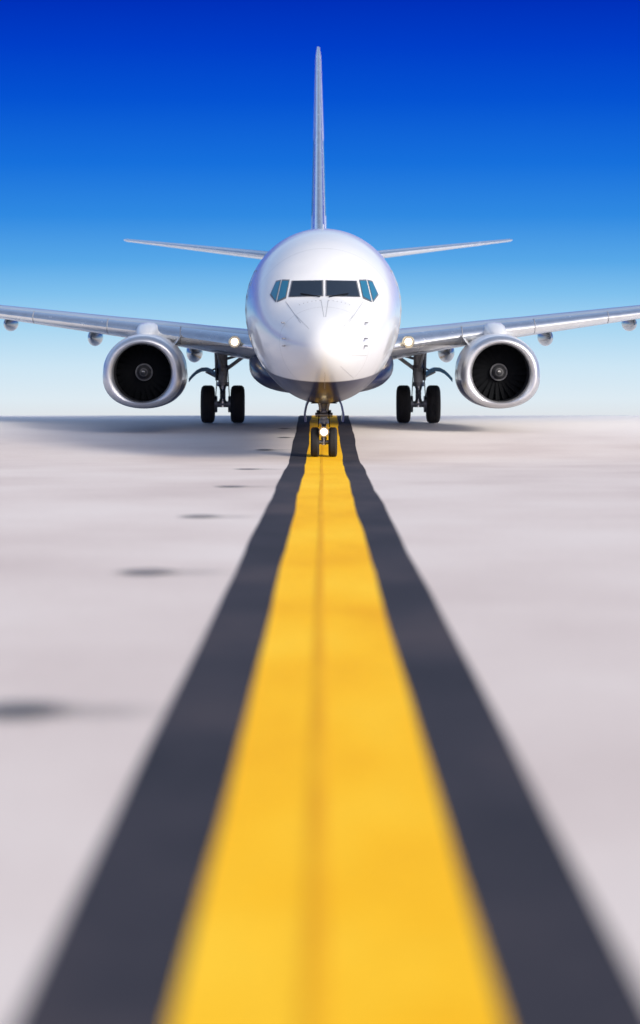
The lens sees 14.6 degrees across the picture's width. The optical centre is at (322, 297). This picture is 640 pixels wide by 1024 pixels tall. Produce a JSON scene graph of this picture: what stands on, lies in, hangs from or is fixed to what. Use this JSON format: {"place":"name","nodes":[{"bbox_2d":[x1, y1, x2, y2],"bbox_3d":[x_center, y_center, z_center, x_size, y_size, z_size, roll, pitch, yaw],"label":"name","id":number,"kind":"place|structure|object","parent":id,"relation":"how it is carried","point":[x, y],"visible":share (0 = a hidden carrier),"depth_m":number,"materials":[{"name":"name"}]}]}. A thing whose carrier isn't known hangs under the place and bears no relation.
{"place":"outdoors","nodes":[
{"label":"outdoors","id":0,"kind":"place"},
{"bbox_2d":[0,416,639,1023],"bbox_3d":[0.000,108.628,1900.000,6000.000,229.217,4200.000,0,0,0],"label":"ground","id":1,"kind":"structure","parent":0,"point":[520,536],"depth_m":19.05,"materials":[{"name":"concrete"}]},
{"bbox_2d":[0,703,52,716],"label":"pavement stain","id":2,"kind":"object","parent":1,"relation":"on","point":[19,709],"visible":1,"depth_m":12.01,"materials":[{"name":"grey concrete"}]},
{"bbox_2d":[127,570,165,573],"bbox_3d":[-1.500,2.326,21.200,0.680,0.001,1.100,0,-2,0],"label":"pavement stain","id":3,"kind":"object","parent":1,"relation":"on","point":[146,571],"visible":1,"depth_m":21.24,"materials":[{"name":"grey concrete"}]},
{"bbox_2d":[186,515,211,516],"bbox_3d":[-1.520,2.684,30.700,0.680,0.001,1.100,0,-2,0],"label":"pavement stain","id":4,"kind":"object","parent":1,"relation":"on","point":[199,516],"visible":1,"depth_m":30.61,"materials":[{"name":"grey concrete"}]},
{"bbox_2d":[189,353,244,422],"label":"gear","id":5,"kind":"object","parent":1,"relation":"on","point":[210,403],"visible":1,"depth_m":72.66,"materials":[{"name":"rubber"}]},
{"bbox_2d":[189,367,215,381],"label":"landing gear door","id":6,"kind":"structure","parent":5,"relation":"in","point":[203,369],"depth_m":72.43,"materials":[{"name":"blue paint"}]},
{"bbox_2d":[15,415,639,1023],"bbox_3d":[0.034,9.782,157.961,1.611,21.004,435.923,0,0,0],"label":"centerline border","id":7,"kind":"object","parent":1,"relation":"on","point":[121,943],"visible":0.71,"depth_m":8.64,"materials":[{"name":"black paint"}]},
{"bbox_2d":[170,415,504,1023],"bbox_3d":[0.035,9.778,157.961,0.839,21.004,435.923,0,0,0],"label":"centerline marking","id":8,"kind":"structure","parent":1,"relation":"on","point":[403,945],"depth_m":8.50,"materials":[{"name":"yellow paint"}]},
{"bbox_2d":[304,401,344,456],"bbox_3d":[0.024,2.907,57.050,0.924,1.506,1.500,0,0,0],"label":"nose gear","id":9,"kind":"object","parent":8,"relation":"on","point":[323,413],"visible":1,"depth_m":57.15,"materials":[{"name":"rubber"}]},
{"bbox_2d":[304,401,308,421],"bbox_3d":[-0.361,2.540,57.073,0.154,0.520,1.350,0,0,0],"label":"nose gear door","id":10,"kind":"structure","parent":9,"relation":"in","point":[307,402],"depth_m":56.40,"materials":[{"name":"blue paint"}]},
{"bbox_2d":[246,228,400,403],"bbox_3d":[-0.066,0.370,72.450,3.760,4.140,38.100,0,0,0],"label":"fuselage","id":11,"kind":"object","parent":9,"relation":"on","point":[315,362],"visible":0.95,"depth_m":55.42,"materials":[{"name":"paint"}]},
{"bbox_2d":[0,305,256,359],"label":"wing","id":12,"kind":"structure","parent":11,"relation":"on","point":[212,339],"depth_m":69.79,"materials":[{"name":"silver metal"}]},
{"bbox_2d":[3,319,18,330],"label":"flap fairing","id":13,"kind":"object","parent":12,"relation":"on","point":[10,325],"visible":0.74,"depth_m":73.88,"materials":[{"name":"white metal"}]},
{"bbox_2d":[88,332,102,345],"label":"flap fairing","id":14,"kind":"object","parent":12,"relation":"on","point":[95,339],"visible":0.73,"depth_m":72.79,"materials":[{"name":"white metal"}]},
{"bbox_2d":[103,322,187,408],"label":"engine","id":15,"kind":"object","parent":12,"relation":"on","point":[145,366],"visible":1,"depth_m":67.91,"materials":[{"name":"white paint"}]},
{"bbox_2d":[186,348,202,362],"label":"flap fairing","id":16,"kind":"object","parent":12,"relation":"attached to","point":[194,355],"visible":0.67,"depth_m":73.36,"materials":[{"name":"white metal"}]},
{"bbox_2d":[229,336,239,346],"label":"landing lamp reflector","id":17,"kind":"object","parent":12,"relation":"in","point":[233,337],"visible":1,"depth_m":67.74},
{"bbox_2d":[231,338,237,344],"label":"landing lamp","id":18,"kind":"object","parent":17,"relation":"in","point":[234,341],"visible":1,"depth_m":67.72,"materials":[{"name":"beige glass"}]},
{"bbox_2d":[124,239,267,258],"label":"stabiliser","id":19,"kind":"object","parent":11,"relation":"attached to","point":[256,254],"visible":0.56,"depth_m":89.03,"materials":[{"name":"metal"}]},
{"bbox_2d":[270,280,280,301],"bbox_3d":[-1.062,-0.157,55.823,0.254,0.516,0.619,0,0,0],"label":"windshield frame","id":20,"kind":"object","parent":11,"relation":"on","point":[277,292],"visible":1,"depth_m":55.84,"materials":[{"name":"white metal"}]},
{"bbox_2d":[271,281,279,300],"bbox_3d":[-1.062,-0.164,55.815,0.212,0.451,0.526,0,0,0],"label":"windshield pane","id":21,"kind":"object","parent":20,"relation":"in","point":[274,290],"visible":1,"depth_m":55.85,"materials":[{"name":"blue glass"}]},
{"bbox_2d":[277,279,289,301],"bbox_3d":[-0.869,-0.161,55.717,0.220,0.516,0.579,0,0,12],"label":"windshield frame","id":22,"kind":"object","parent":11,"relation":"on","point":[287,289],"visible":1,"depth_m":55.69,"materials":[{"name":"white metal"}]},
{"bbox_2d":[277,281,288,300],"bbox_3d":[-0.875,-0.165,55.709,0.189,0.451,0.479,0,0,12],"label":"windshield pane","id":23,"kind":"object","parent":22,"relation":"in","point":[283,289],"visible":1,"depth_m":55.68,"materials":[{"name":"blue glass"}]},
{"bbox_2d":[288,280,322,296],"bbox_3d":[-0.381,-0.210,55.495,0.781,0.381,0.661,0,0,0],"label":"windshield frame","id":24,"kind":"object","parent":11,"relation":"on","point":[305,280],"visible":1,"depth_m":55.55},
{"bbox_2d":[290,281,321,295],"bbox_3d":[-0.382,-0.215,55.488,0.720,0.350,0.593,0,0,0],"label":"windshield pane","id":25,"kind":"object","parent":24,"relation":"in","point":[307,287],"visible":1,"depth_m":55.49,"materials":[{"name":"black glass"}]},
{"bbox_2d":[311,46,325,228],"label":"fin","id":26,"kind":"object","parent":11,"relation":"attached to","point":[318,218],"visible":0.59,"depth_m":86.89,"materials":[{"name":"white metal"}]},
{"bbox_2d":[311,141,325,215],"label":"fin graphic","id":27,"kind":"object","parent":26,"relation":"on","point":[312,180],"visible":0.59,"depth_m":86.96,"materials":[{"name":"paint"}]},
{"bbox_2d":[249,356,393,392],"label":"belly fairing","id":28,"kind":"object","parent":11,"relation":"attached to","point":[260,374],"visible":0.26,"depth_m":66.27,"materials":[{"name":"paint"}]},
{"bbox_2d":[325,280,359,296],"bbox_3d":[0.447,-0.210,55.500,0.781,0.381,0.662,0,0,0],"label":"windshield frame","id":29,"kind":"object","parent":11,"relation":"attached to","point":[341,280],"visible":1,"depth_m":55.54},
{"bbox_2d":[327,281,358,295],"bbox_3d":[0.448,-0.215,55.493,0.720,0.350,0.593,0,0,0],"label":"windshield pane","id":30,"kind":"object","parent":29,"relation":"in","point":[350,288],"visible":1,"depth_m":55.49,"materials":[{"name":"black glass"}]},
{"bbox_2d":[359,279,371,301],"bbox_3d":[0.932,-0.161,55.728,0.220,0.516,0.579,0,0,-12],"label":"windshield frame","id":31,"kind":"object","parent":11,"relation":"attached to","point":[361,289],"visible":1,"depth_m":55.68,"materials":[{"name":"white metal"}]},
{"bbox_2d":[360,281,370,299],"bbox_3d":[0.938,-0.165,55.720,0.189,0.451,0.479,0,0,-13],"label":"windshield pane","id":32,"kind":"object","parent":31,"relation":"in","point":[365,290],"visible":1,"depth_m":55.69,"materials":[{"name":"blue glass"}]},
{"bbox_2d":[368,280,378,301],"bbox_3d":[1.124,-0.157,55.836,0.254,0.516,0.619,0,0,0],"label":"windshield frame","id":33,"kind":"object","parent":11,"relation":"attached to","point":[370,291],"visible":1,"depth_m":55.84,"materials":[{"name":"white metal"}]},
{"bbox_2d":[368,281,377,299],"bbox_3d":[1.124,-0.164,55.828,0.212,0.451,0.525,0,0,0],"label":"windshield pane","id":34,"kind":"object","parent":33,"relation":"in","point":[374,293],"visible":1,"depth_m":55.86,"materials":[{"name":"blue glass"}]},
{"bbox_2d":[378,239,511,257],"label":"stabiliser","id":35,"kind":"object","parent":11,"relation":"attached to","point":[400,252],"visible":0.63,"depth_m":89.19,"materials":[{"name":"metal"}]},
{"bbox_2d":[390,305,639,359],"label":"wing","id":36,"kind":"structure","parent":11,"relation":"attached to","point":[431,338],"depth_m":69.88,"materials":[{"name":"silver metal"}]},
{"bbox_2d":[403,336,413,346],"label":"landing lamp reflector","id":37,"kind":"object","parent":36,"relation":"in","point":[409,337],"visible":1,"depth_m":67.76,"materials":[{"name":"white metal"}]},
{"bbox_2d":[405,338,411,344],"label":"landing lamp","id":38,"kind":"object","parent":37,"relation":"in","point":[408,341],"visible":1,"depth_m":67.75,"materials":[{"name":"beige glass"}]},
{"bbox_2d":[438,348,453,361],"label":"flap fairing","id":39,"kind":"object","parent":36,"relation":"attached to","point":[446,355],"visible":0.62,"depth_m":73.40,"materials":[{"name":"white metal"}]},
{"bbox_2d":[455,322,539,408],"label":"engine","id":40,"kind":"object","parent":36,"relation":"attached to","point":[497,366],"visible":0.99,"depth_m":67.97,"materials":[{"name":"white paint"}]},
{"bbox_2d":[537,332,552,345],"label":"flap fairing","id":41,"kind":"object","parent":36,"relation":"attached to","point":[545,339],"visible":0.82,"depth_m":72.89,"materials":[{"name":"white metal"}]},
{"bbox_2d":[621,319,636,330],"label":"flap fairing","id":42,"kind":"object","parent":36,"relation":"on","point":[629,325],"visible":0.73,"depth_m":73.96,"materials":[{"name":"white metal"}]},
{"bbox_2d":[339,401,344,421],"bbox_3d":[0.409,2.540,57.077,0.154,0.520,1.350,0,0,0],"label":"nose gear door","id":43,"kind":"structure","parent":9,"relation":"in","point":[342,416],"depth_m":56.40,"materials":[{"name":"blue paint"}]},
{"bbox_2d":[396,353,452,422],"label":"gear","id":44,"kind":"object","parent":1,"relation":"on","point":[430,403],"visible":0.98,"depth_m":72.68,"materials":[{"name":"rubber"}]},
{"bbox_2d":[425,367,452,381],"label":"landing gear door","id":45,"kind":"structure","parent":44,"relation":"in","point":[433,369],"depth_m":72.47,"materials":[{"name":"blue paint"}]},
{"bbox_2d":[0,0,639,415],"label":"sky","id":46,"kind":"structure","parent":0,"point":[191,122],"materials":[{"name":"blue"}]}
]}

